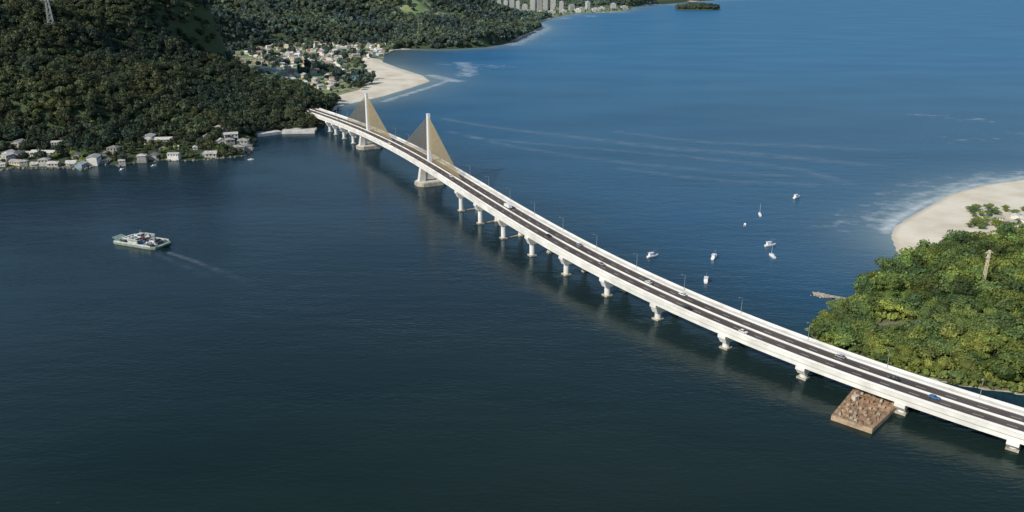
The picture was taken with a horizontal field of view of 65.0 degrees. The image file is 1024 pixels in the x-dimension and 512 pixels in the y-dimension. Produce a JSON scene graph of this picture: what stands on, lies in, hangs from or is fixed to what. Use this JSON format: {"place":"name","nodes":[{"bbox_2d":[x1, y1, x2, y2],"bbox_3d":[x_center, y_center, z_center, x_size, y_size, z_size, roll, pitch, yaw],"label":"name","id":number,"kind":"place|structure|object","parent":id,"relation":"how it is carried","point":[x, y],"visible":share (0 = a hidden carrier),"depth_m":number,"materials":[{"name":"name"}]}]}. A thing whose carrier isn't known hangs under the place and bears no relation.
{"place":"outdoors","nodes":[
{"label":"outdoors","id":0,"kind":"place"},
{"bbox_2d":[0,0,707,168],"bbox_3d":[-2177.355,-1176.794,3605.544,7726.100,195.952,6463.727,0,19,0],"label":"hill terrain","id":1,"kind":"structure","parent":0,"point":[389,79],"depth_m":1257.74,"materials":[{"name":"green plant"}]},
{"bbox_2d":[0,152,15,162],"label":"house","id":2,"kind":"structure","parent":1,"relation":"on","point":[8,156],"depth_m":782.51,"materials":[{"name":"grey concrete"}]},
{"bbox_2d":[8,159,21,165],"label":"house","id":3,"kind":"structure","parent":1,"relation":"on","point":[16,162],"depth_m":776.76,"materials":[{"name":"beige concrete"}]},
{"bbox_2d":[10,138,26,147],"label":"house","id":4,"kind":"structure","parent":1,"relation":"on","point":[17,142],"depth_m":824.81,"materials":[{"name":"grey concrete"}]},
{"bbox_2d":[20,159,28,166],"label":"house","id":5,"kind":"structure","parent":1,"relation":"on","point":[24,162],"depth_m":774.32,"materials":[{"name":"concrete"}]},
{"bbox_2d":[29,150,57,157],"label":"long shed","id":6,"kind":"structure","parent":1,"relation":"on","point":[49,152],"depth_m":797.47,"materials":[{"name":"white concrete"}]},
{"bbox_2d":[37,157,50,165],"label":"house","id":7,"kind":"structure","parent":1,"relation":"on","point":[42,161],"depth_m":772.56,"materials":[{"name":"white concrete"}]},
{"bbox_2d":[40,0,53,25],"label":"power pylon","id":8,"kind":"object","parent":1,"relation":"on","point":[47,12],"visible":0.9,"depth_m":1012.98,"materials":[{"name":"metal"}]},
{"bbox_2d":[46,161,60,166],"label":"house","id":9,"kind":"structure","parent":1,"relation":"on","point":[53,163],"depth_m":771.47,"materials":[{"name":"white concrete"}]},
{"bbox_2d":[65,160,77,166],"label":"house","id":10,"kind":"structure","parent":1,"relation":"on","point":[68,163],"depth_m":774.25,"materials":[{"name":"white concrete"}]},
{"bbox_2d":[74,160,86,168],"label":"house","id":11,"kind":"structure","parent":1,"relation":"on","point":[82,164],"depth_m":765.91,"materials":[{"name":"blue paint"}]},
{"bbox_2d":[86,153,101,165],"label":"house","id":12,"kind":"structure","parent":1,"relation":"on","point":[94,159],"depth_m":777.34,"materials":[{"name":"white concrete"}]},
{"bbox_2d":[106,145,121,154],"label":"house","id":13,"kind":"structure","parent":1,"relation":"on","point":[112,148],"depth_m":810.68,"materials":[{"name":"grey concrete"}]},
{"bbox_2d":[136,153,147,162],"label":"house","id":14,"kind":"structure","parent":1,"relation":"on","point":[141,158],"depth_m":790.56,"materials":[{"name":"grey concrete"}]},
{"bbox_2d":[143,133,155,144],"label":"house","id":15,"kind":"structure","parent":1,"relation":"on","point":[148,137],"depth_m":848.35,"materials":[{"name":"grey concrete"}]},
{"bbox_2d":[147,152,158,159],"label":"house","id":16,"kind":"structure","parent":1,"relation":"on","point":[154,156],"depth_m":801.86,"materials":[{"name":"grey concrete"}]},
{"bbox_2d":[152,137,171,143],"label":"long shed","id":17,"kind":"structure","parent":1,"relation":"on","point":[164,139],"depth_m":850.07,"materials":[{"name":"white concrete"}]},
{"bbox_2d":[167,152,180,160],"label":"house","id":18,"kind":"structure","parent":1,"relation":"on","point":[173,155],"depth_m":800.41,"materials":[{"name":"white concrete"}]},
{"bbox_2d":[0,0,365,160],"bbox_3d":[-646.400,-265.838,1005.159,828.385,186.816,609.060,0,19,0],"label":"hillside forest","id":19,"kind":"object","parent":1,"relation":"on","point":[243,113],"visible":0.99,"depth_m":965.57,"materials":[{"name":"green plant"}]},
{"bbox_2d":[203,151,218,157],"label":"house","id":20,"kind":"structure","parent":1,"relation":"on","point":[210,154],"depth_m":810.96,"materials":[{"name":"white concrete"}]},
{"bbox_2d":[224,137,234,145],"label":"house","id":21,"kind":"structure","parent":1,"relation":"on","point":[229,141],"depth_m":851.44,"materials":[{"name":"grey concrete"}]},
{"bbox_2d":[223,131,237,141],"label":"house","id":22,"kind":"structure","parent":1,"relation":"on","point":[233,134],"depth_m":869.36,"materials":[{"name":"white concrete"}]},
{"bbox_2d":[236,138,249,146],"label":"house","id":23,"kind":"structure","parent":1,"relation":"on","point":[242,141],"depth_m":855.87,"materials":[{"name":"grey concrete"}]},
{"bbox_2d":[244,144,252,151],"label":"house","id":24,"kind":"structure","parent":1,"relation":"on","point":[248,147],"depth_m":840.04,"materials":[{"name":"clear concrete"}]},
{"bbox_2d":[253,129,281,136],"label":"quay wall","id":25,"kind":"structure","parent":1,"relation":"on","point":[267,133],"depth_m":926.63,"materials":[{"name":"concrete"}]},
{"bbox_2d":[282,127,316,133],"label":"quay wall","id":26,"kind":"structure","parent":1,"relation":"on","point":[307,130],"depth_m":937.97,"materials":[{"name":"concrete"}]},
{"bbox_2d":[196,0,541,83],"bbox_3d":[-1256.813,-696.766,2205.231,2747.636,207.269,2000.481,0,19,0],"label":"coastal forest","id":27,"kind":"object","parent":1,"relation":"on","point":[420,28],"visible":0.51,"depth_m":2133.06,"materials":[{"name":"green plant"}]},
{"bbox_2d":[530,0,535,10],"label":"apartment tower","id":28,"kind":"structure","parent":1,"relation":"on","point":[532,4],"depth_m":3939.22,"materials":[{"name":"white concrete"}]},
{"bbox_2d":[485,0,657,18],"bbox_3d":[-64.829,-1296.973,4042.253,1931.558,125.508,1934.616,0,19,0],"label":"distant forest","id":29,"kind":"object","parent":1,"relation":"on","point":[545,14],"visible":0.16,"depth_m":4548.50,"materials":[{"name":"green plant"}]},
{"bbox_2d":[0,0,1023,511],"bbox_3d":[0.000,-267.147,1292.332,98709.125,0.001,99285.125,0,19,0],"label":"water","id":30,"kind":"structure","parent":0,"point":[324,318],"depth_m":482.36,"materials":[{"name":"blue liquid"}]},
{"bbox_2d":[112,232,170,249],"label":"car ferry","id":31,"kind":"object","parent":30,"relation":"on","point":[133,243],"visible":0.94,"depth_m":549.17,"materials":[{"name":"grey paint"}]},
{"bbox_2d":[305,93,1023,452],"bbox_3d":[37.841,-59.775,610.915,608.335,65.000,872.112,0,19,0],"label":"cable stayed bridge","id":32,"kind":"structure","parent":30,"relation":"in","point":[989,415],"depth_m":419.12,"materials":[{"name":"white concrete"}]},
{"bbox_2d":[812,292,848,299],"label":"jetty","id":33,"kind":"object","parent":30,"relation":"in","point":[823,294],"visible":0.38,"depth_m":461.81,"materials":[{"name":"concrete"}]},
{"bbox_2d":[831,387,896,433],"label":"work platform","id":34,"kind":"structure","parent":30,"relation":"in","point":[865,426],"depth_m":333.73,"materials":[{"name":"stone rubble"},{"name":"soil"}]},
{"bbox_2d":[674,7,720,9],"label":"islet terrain","id":35,"kind":"structure","parent":0,"point":[695,8],"depth_m":4184.12,"materials":[{"name":"green plant"}]},
{"bbox_2d":[675,2,719,8],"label":"islet forest","id":36,"kind":"object","parent":35,"relation":"on","point":[693,5],"visible":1,"depth_m":4198.49,"materials":[{"name":"green plant"}]},
{"bbox_2d":[809,180,1023,394],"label":"spit terrain","id":37,"kind":"structure","parent":0,"point":[935,222],"depth_m":604.12,"materials":[{"name":"beige sand"}]},
{"bbox_2d":[811,317,825,325],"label":"tree","id":38,"kind":"object","parent":37,"relation":"on","point":[817,320],"visible":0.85,"depth_m":418.16,"materials":[{"name":"green plant"}]},
{"bbox_2d":[816,310,828,318],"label":"tree","id":39,"kind":"object","parent":37,"relation":"on","point":[823,314],"visible":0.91,"depth_m":424.68,"materials":[{"name":"green plant"}]},
{"bbox_2d":[811,320,834,339],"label":"tree","id":40,"kind":"object","parent":37,"relation":"on","point":[824,328],"visible":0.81,"depth_m":402.60,"materials":[{"name":"green plant"}]},
{"bbox_2d":[813,329,835,341],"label":"tree","id":41,"kind":"object","parent":37,"relation":"on","point":[826,334],"visible":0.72,"depth_m":400.74,"materials":[{"name":"green plant"}]},
{"bbox_2d":[826,312,843,320],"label":"tree","id":42,"kind":"object","parent":37,"relation":"on","point":[829,316],"visible":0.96,"depth_m":421.69,"materials":[{"name":"green plant"}]},
{"bbox_2d":[826,299,845,308],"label":"tree","id":43,"kind":"object","parent":37,"relation":"on","point":[833,304],"visible":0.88,"depth_m":433.33,"materials":[{"name":"green plant"}]},
{"bbox_2d":[826,300,847,312],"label":"tree","id":44,"kind":"object","parent":37,"relation":"on","point":[833,308],"visible":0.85,"depth_m":431.81,"materials":[{"name":"green plant"}]},
{"bbox_2d":[830,309,850,320],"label":"tree","id":45,"kind":"object","parent":37,"relation":"on","point":[840,313],"visible":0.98,"depth_m":421.31,"materials":[{"name":"green plant"}]},
{"bbox_2d":[837,297,853,308],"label":"tree","id":46,"kind":"object","parent":37,"relation":"on","point":[846,302],"visible":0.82,"depth_m":435.57,"materials":[{"name":"green plant"}]},
{"bbox_2d":[830,319,862,336],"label":"tree","id":47,"kind":"object","parent":37,"relation":"on","point":[839,328],"visible":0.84,"depth_m":398.08,"materials":[{"name":"green plant"}]},
{"bbox_2d":[831,328,861,342],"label":"tree","id":48,"kind":"object","parent":37,"relation":"on","point":[855,337],"visible":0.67,"depth_m":393.03,"materials":[{"name":"green plant"}]},
{"bbox_2d":[831,331,863,348],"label":"tree","id":49,"kind":"object","parent":37,"relation":"on","point":[841,340],"visible":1,"depth_m":389.63,"materials":[{"name":"green plant"}]},
{"bbox_2d":[846,313,860,321],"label":"tree","id":50,"kind":"object","parent":37,"relation":"on","point":[852,316],"visible":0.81,"depth_m":419.15,"materials":[{"name":"green plant"}]},
{"bbox_2d":[848,343,863,350],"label":"tree","id":51,"kind":"object","parent":37,"relation":"on","point":[858,348],"visible":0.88,"depth_m":389.61,"materials":[{"name":"green plant"}]},
{"bbox_2d":[847,295,872,315],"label":"tree","id":52,"kind":"object","parent":37,"relation":"on","point":[863,303],"visible":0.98,"depth_m":427.96,"materials":[{"name":"green plant"}]},
{"bbox_2d":[858,307,874,316],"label":"tree","id":53,"kind":"object","parent":37,"relation":"on","point":[865,310],"visible":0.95,"depth_m":425.92,"materials":[{"name":"green plant"}]},
{"bbox_2d":[854,321,879,330],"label":"tree","id":54,"kind":"object","parent":37,"relation":"on","point":[863,326],"visible":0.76,"depth_m":403.01,"materials":[{"name":"green plant"}]},
{"bbox_2d":[862,346,871,355],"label":"tree","id":55,"kind":"object","parent":37,"relation":"on","point":[864,351],"visible":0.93,"depth_m":385.30,"materials":[{"name":"green plant"}]},
{"bbox_2d":[853,293,883,310],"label":"tree","id":56,"kind":"object","parent":37,"relation":"on","point":[870,302],"visible":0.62,"depth_m":435.14,"materials":[{"name":"green plant"}]},
{"bbox_2d":[856,287,884,297],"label":"tree","id":57,"kind":"object","parent":37,"relation":"on","point":[871,293],"visible":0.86,"depth_m":446.76,"materials":[{"name":"green plant"}]},
{"bbox_2d":[861,327,882,337],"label":"tree","id":58,"kind":"object","parent":37,"relation":"on","point":[870,331],"visible":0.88,"depth_m":396.79,"materials":[{"name":"green plant"}]},
{"bbox_2d":[861,335,886,345],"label":"tree","id":59,"kind":"object","parent":37,"relation":"on","point":[872,340],"visible":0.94,"depth_m":390.41,"materials":[{"name":"green plant"}]},
{"bbox_2d":[864,342,887,356],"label":"tree","id":60,"kind":"object","parent":37,"relation":"on","point":[877,349],"visible":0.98,"depth_m":383.30,"materials":[{"name":"green plant"}]},
{"bbox_2d":[874,353,890,361],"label":"tree","id":61,"kind":"object","parent":37,"relation":"on","point":[883,358],"visible":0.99,"depth_m":378.70,"materials":[{"name":"green plant"}]},
{"bbox_2d":[875,331,893,344],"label":"tree","id":62,"kind":"object","parent":37,"relation":"on","point":[883,335],"visible":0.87,"depth_m":394.36,"materials":[{"name":"green plant"}]},
{"bbox_2d":[877,296,903,310],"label":"tree","id":63,"kind":"object","parent":37,"relation":"on","point":[889,304],"visible":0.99,"depth_m":428.43,"materials":[{"name":"green plant"}]},
{"bbox_2d":[879,323,901,334],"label":"tree","id":64,"kind":"object","parent":37,"relation":"on","point":[890,329],"visible":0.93,"depth_m":401.11,"materials":[{"name":"green plant"}]},
{"bbox_2d":[887,347,899,355],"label":"tree","id":65,"kind":"object","parent":37,"relation":"on","point":[893,350],"visible":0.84,"depth_m":383.74,"materials":[{"name":"green plant"}]},
{"bbox_2d":[888,330,904,339],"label":"tree","id":66,"kind":"object","parent":37,"relation":"on","point":[898,335],"visible":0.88,"depth_m":395.74,"materials":[{"name":"green plant"}]},
{"bbox_2d":[888,340,916,349],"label":"tree","id":67,"kind":"object","parent":37,"relation":"on","point":[898,344],"visible":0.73,"depth_m":387.95,"materials":[{"name":"green plant"}]},
{"bbox_2d":[892,351,920,363],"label":"tree","id":68,"kind":"object","parent":37,"relation":"on","point":[906,357],"visible":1,"depth_m":375.72,"materials":[{"name":"green plant"}]},
{"bbox_2d":[899,344,921,356],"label":"tree","id":69,"kind":"object","parent":37,"relation":"on","point":[906,348],"visible":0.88,"depth_m":380.82,"materials":[{"name":"green plant"}]},
{"bbox_2d":[899,305,921,318],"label":"tree","id":70,"kind":"object","parent":37,"relation":"on","point":[908,312],"visible":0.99,"depth_m":423.60,"materials":[{"name":"green plant"}]},
{"bbox_2d":[905,338,921,349],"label":"tree","id":71,"kind":"object","parent":37,"relation":"on","point":[911,342],"visible":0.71,"depth_m":386.57,"materials":[{"name":"green plant"}]},
{"bbox_2d":[804,245,1023,392],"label":"undergrowth","id":72,"kind":"object","parent":37,"relation":"on","point":[965,380],"visible":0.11,"depth_m":377.30,"materials":[{"name":"green plant"}]},
{"bbox_2d":[898,293,932,310],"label":"tree","id":73,"kind":"object","parent":37,"relation":"on","point":[917,302],"visible":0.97,"depth_m":427.75,"materials":[{"name":"green plant"}]},
{"bbox_2d":[908,357,923,366],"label":"tree","id":74,"kind":"object","parent":37,"relation":"on","point":[917,362],"visible":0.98,"depth_m":373.10,"materials":[{"name":"green plant"}]},
{"bbox_2d":[900,321,933,335],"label":"tree","id":75,"kind":"object","parent":37,"relation":"on","point":[926,331],"visible":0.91,"depth_m":396.83,"materials":[{"name":"green plant"}]},
{"bbox_2d":[906,324,928,340],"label":"tree","id":76,"kind":"object","parent":37,"relation":"on","point":[917,335],"visible":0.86,"depth_m":392.10,"materials":[{"name":"green plant"}]},
{"bbox_2d":[918,309,931,315],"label":"tree","id":77,"kind":"object","parent":37,"relation":"on","point":[926,311],"visible":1,"depth_m":422.61,"materials":[{"name":"green plant"}]},
{"bbox_2d":[910,341,946,359],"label":"tree","id":78,"kind":"object","parent":37,"relation":"on","point":[928,351],"visible":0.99,"depth_m":376.20,"materials":[{"name":"green plant"}]},
{"bbox_2d":[915,319,942,333],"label":"tree","id":79,"kind":"object","parent":37,"relation":"on","point":[928,323],"visible":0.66,"depth_m":400.27,"materials":[{"name":"green plant"}]},
{"bbox_2d":[923,358,935,368],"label":"tree","id":80,"kind":"object","parent":37,"relation":"on","point":[928,363],"visible":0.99,"depth_m":372.65,"materials":[{"name":"green plant"}]},
{"bbox_2d":[923,297,940,306],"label":"tree","id":81,"kind":"object","parent":37,"relation":"on","point":[930,301],"visible":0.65,"depth_m":429.18,"materials":[{"name":"green plant"}]},
{"bbox_2d":[920,341,952,358],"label":"tree","id":82,"kind":"object","parent":37,"relation":"on","point":[948,349],"visible":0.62,"depth_m":377.23,"materials":[{"name":"green plant"}]},
{"bbox_2d":[920,335,954,346],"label":"tree","id":83,"kind":"object","parent":37,"relation":"on","point":[940,339],"visible":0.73,"depth_m":385.08,"materials":[{"name":"green plant"}]},
{"bbox_2d":[931,362,943,371],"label":"tree","id":84,"kind":"object","parent":37,"relation":"on","point":[937,366],"visible":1,"depth_m":370.80,"materials":[{"name":"green plant"}]},
{"bbox_2d":[852,221,1023,380],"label":"mangrove wood","id":85,"kind":"object","parent":37,"relation":"on","point":[953,263],"visible":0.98,"depth_m":456.05,"materials":[{"name":"green plant"}]},
{"bbox_2d":[928,298,951,313],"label":"tree","id":86,"kind":"object","parent":37,"relation":"on","point":[941,306],"visible":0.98,"depth_m":423.38,"materials":[{"name":"green plant"}]},
{"bbox_2d":[931,312,958,324],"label":"tree","id":87,"kind":"object","parent":37,"relation":"on","point":[945,320],"visible":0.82,"depth_m":406.81,"materials":[{"name":"green plant"}]},
{"bbox_2d":[936,356,957,370],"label":"tree","id":88,"kind":"object","parent":37,"relation":"on","point":[944,362],"visible":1,"depth_m":370.48,"materials":[{"name":"green plant"}]},
{"bbox_2d":[937,322,963,338],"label":"tree","id":89,"kind":"object","parent":37,"relation":"on","point":[947,331],"visible":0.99,"depth_m":394.46,"materials":[{"name":"green plant"}]},
{"bbox_2d":[941,343,967,357],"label":"tree","id":90,"kind":"object","parent":37,"relation":"on","point":[955,350],"visible":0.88,"depth_m":377.05,"materials":[{"name":"green plant"}]},
{"bbox_2d":[949,302,959,312],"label":"tree","id":91,"kind":"object","parent":37,"relation":"on","point":[954,307],"visible":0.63,"depth_m":423.63,"materials":[{"name":"green plant"}]},
{"bbox_2d":[950,353,963,364],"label":"tree","id":92,"kind":"object","parent":37,"relation":"on","point":[956,357],"visible":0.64,"depth_m":374.17,"materials":[{"name":"green plant"}]},
{"bbox_2d":[949,370,965,380],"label":"tree","id":93,"kind":"object","parent":37,"relation":"on","point":[955,374],"visible":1,"depth_m":362.88,"materials":[{"name":"green plant"}]},
{"bbox_2d":[947,335,972,350],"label":"tree","id":94,"kind":"object","parent":37,"relation":"on","point":[958,343],"visible":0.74,"depth_m":383.69,"materials":[{"name":"green plant"}]},
{"bbox_2d":[954,318,969,326],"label":"tree","id":95,"kind":"object","parent":37,"relation":"on","point":[962,322],"visible":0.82,"depth_m":406.12,"materials":[{"name":"green plant"}]},
{"bbox_2d":[953,311,970,321],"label":"tree","id":96,"kind":"object","parent":37,"relation":"on","point":[964,317],"visible":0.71,"depth_m":413.96,"materials":[{"name":"green plant"}]},
{"bbox_2d":[956,323,967,335],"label":"tree","id":97,"kind":"object","parent":37,"relation":"on","point":[964,327],"visible":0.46,"depth_m":398.81,"materials":[{"name":"green plant"}]},
{"bbox_2d":[951,294,974,307],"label":"tree","id":98,"kind":"object","parent":37,"relation":"on","point":[963,301],"visible":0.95,"depth_m":428.22,"materials":[{"name":"green plant"}]},
{"bbox_2d":[957,306,978,317],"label":"tree","id":99,"kind":"object","parent":37,"relation":"on","point":[968,311],"visible":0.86,"depth_m":418.57,"materials":[{"name":"green plant"}]},
{"bbox_2d":[956,355,986,371],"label":"tree","id":100,"kind":"object","parent":37,"relation":"on","point":[965,362],"visible":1,"depth_m":366.29,"materials":[{"name":"green plant"}]},
{"bbox_2d":[964,350,981,361],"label":"tree","id":101,"kind":"object","parent":37,"relation":"on","point":[973,354],"visible":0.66,"depth_m":374.46,"materials":[{"name":"green plant"}]},
{"bbox_2d":[961,336,996,352],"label":"tree","id":102,"kind":"object","parent":37,"relation":"on","point":[976,343],"visible":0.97,"depth_m":378.49,"materials":[{"name":"green plant"}]},
{"bbox_2d":[968,370,990,384],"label":"tree","id":103,"kind":"object","parent":37,"relation":"on","point":[977,376],"visible":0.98,"depth_m":359.78,"materials":[{"name":"green plant"}]},
{"bbox_2d":[973,350,989,359],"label":"tree","id":104,"kind":"object","parent":37,"relation":"on","point":[983,355],"visible":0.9,"depth_m":375.64,"materials":[{"name":"green plant"}]},
{"bbox_2d":[967,327,996,339],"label":"tree","id":105,"kind":"object","parent":37,"relation":"on","point":[978,334],"visible":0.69,"depth_m":390.72,"materials":[{"name":"green plant"}]},
{"bbox_2d":[982,250,992,278],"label":"steel tower","id":106,"kind":"structure","parent":37,"relation":"on","point":[987,261],"depth_m":461.21,"materials":[{"name":"beige metal"}]},
{"bbox_2d":[980,320,999,334],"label":"tree","id":107,"kind":"object","parent":37,"relation":"on","point":[987,324],"visible":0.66,"depth_m":395.85,"materials":[{"name":"green plant"}]},
{"bbox_2d":[983,307,997,315],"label":"tree","id":108,"kind":"object","parent":37,"relation":"on","point":[987,310],"visible":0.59,"depth_m":419.03,"materials":[{"name":"green plant"}]},
{"bbox_2d":[976,314,1006,327],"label":"tree","id":109,"kind":"object","parent":37,"relation":"on","point":[993,319],"visible":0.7,"depth_m":403.20,"materials":[{"name":"green plant"}]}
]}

